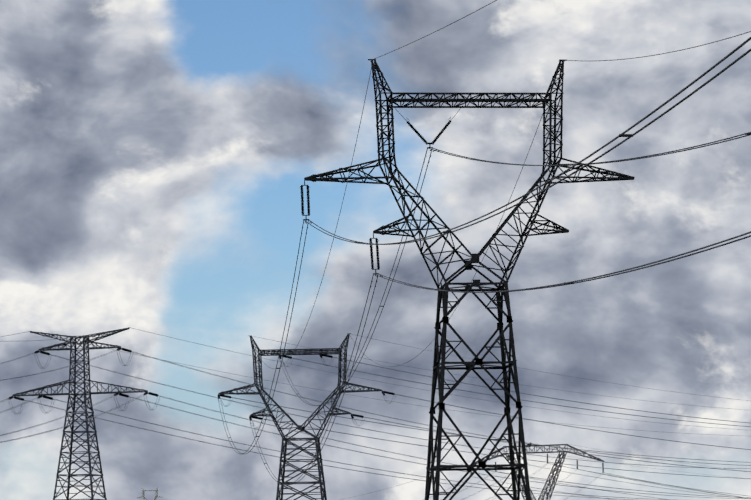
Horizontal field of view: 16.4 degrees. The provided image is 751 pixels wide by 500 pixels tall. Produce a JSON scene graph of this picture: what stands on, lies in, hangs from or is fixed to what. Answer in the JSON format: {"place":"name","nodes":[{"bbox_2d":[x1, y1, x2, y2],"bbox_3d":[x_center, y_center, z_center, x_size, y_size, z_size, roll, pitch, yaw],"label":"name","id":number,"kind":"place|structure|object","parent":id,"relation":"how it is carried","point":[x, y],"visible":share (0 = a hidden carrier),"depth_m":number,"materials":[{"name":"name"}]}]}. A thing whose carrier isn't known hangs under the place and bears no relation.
{"place":"outdoors","nodes":[
{"label":"outdoors","id":0,"kind":"place"},
{"bbox_2d":[0,0,750,499],"label":"sky","id":1,"kind":"structure","parent":0,"point":[156,156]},
{"bbox_2d":[0,327,750,499],"bbox_3d":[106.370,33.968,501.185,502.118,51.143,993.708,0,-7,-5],"label":"power lines","id":2,"kind":"object","parent":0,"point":[549,462],"visible":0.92,"depth_m":480.20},
{"bbox_3d":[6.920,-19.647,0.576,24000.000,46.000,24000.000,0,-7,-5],"label":"field","id":3,"kind":"structure","parent":0,"visible":0},
{"bbox_2d":[137,487,161,499],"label":"pylon","id":4,"kind":"object","parent":3,"relation":"on","point":[143,495],"visible":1,"depth_m":2675.94,"materials":[{"name":"metal"}]},
{"bbox_2d":[473,444,603,499],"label":"transmission tower","id":5,"kind":"structure","parent":3,"relation":"on","point":[552,470],"depth_m":693.90,"materials":[{"name":"grey metal"}]},
{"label":"footing","id":6,"kind":"object","parent":3,"relation":"on","visible":0},
{"bbox_2d":[304,59,634,499],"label":"pylon","id":7,"kind":"object","parent":6,"relation":"on","point":[439,355],"visible":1,"depth_m":226.86,"materials":[{"name":"metal"}]},
{"bbox_2d":[9,104,750,472],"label":"line fittings","id":8,"kind":"object","parent":7,"relation":"attached to","point":[445,232],"visible":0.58,"depth_m":226.12,"materials":[{"name":"metal"}]},
{"bbox_2d":[218,0,750,484],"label":"power lines","id":9,"kind":"object","parent":7,"relation":"attached to","point":[510,208],"visible":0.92,"depth_m":152.95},
{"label":"double-circuit footing","id":10,"kind":"object","parent":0,"visible":0},
{"bbox_2d":[12,327,147,499],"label":"transmission tower","id":11,"kind":"structure","parent":10,"relation":"on","point":[71,342],"depth_m":404.80,"materials":[{"name":"black metal"}]},
{"bbox_2d":[8,120,603,472],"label":"insulators","id":12,"kind":"object","parent":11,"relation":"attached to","point":[302,212],"visible":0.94,"depth_m":401.44,"materials":[{"name":"black glass"}]},
{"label":"second footing","id":13,"kind":"object","parent":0,"visible":0},
{"bbox_2d":[218,333,382,499],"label":"pylon","id":14,"kind":"object","parent":13,"relation":"on","point":[284,448],"visible":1,"depth_m":455.71,"materials":[{"name":"black metal"}]}
]}

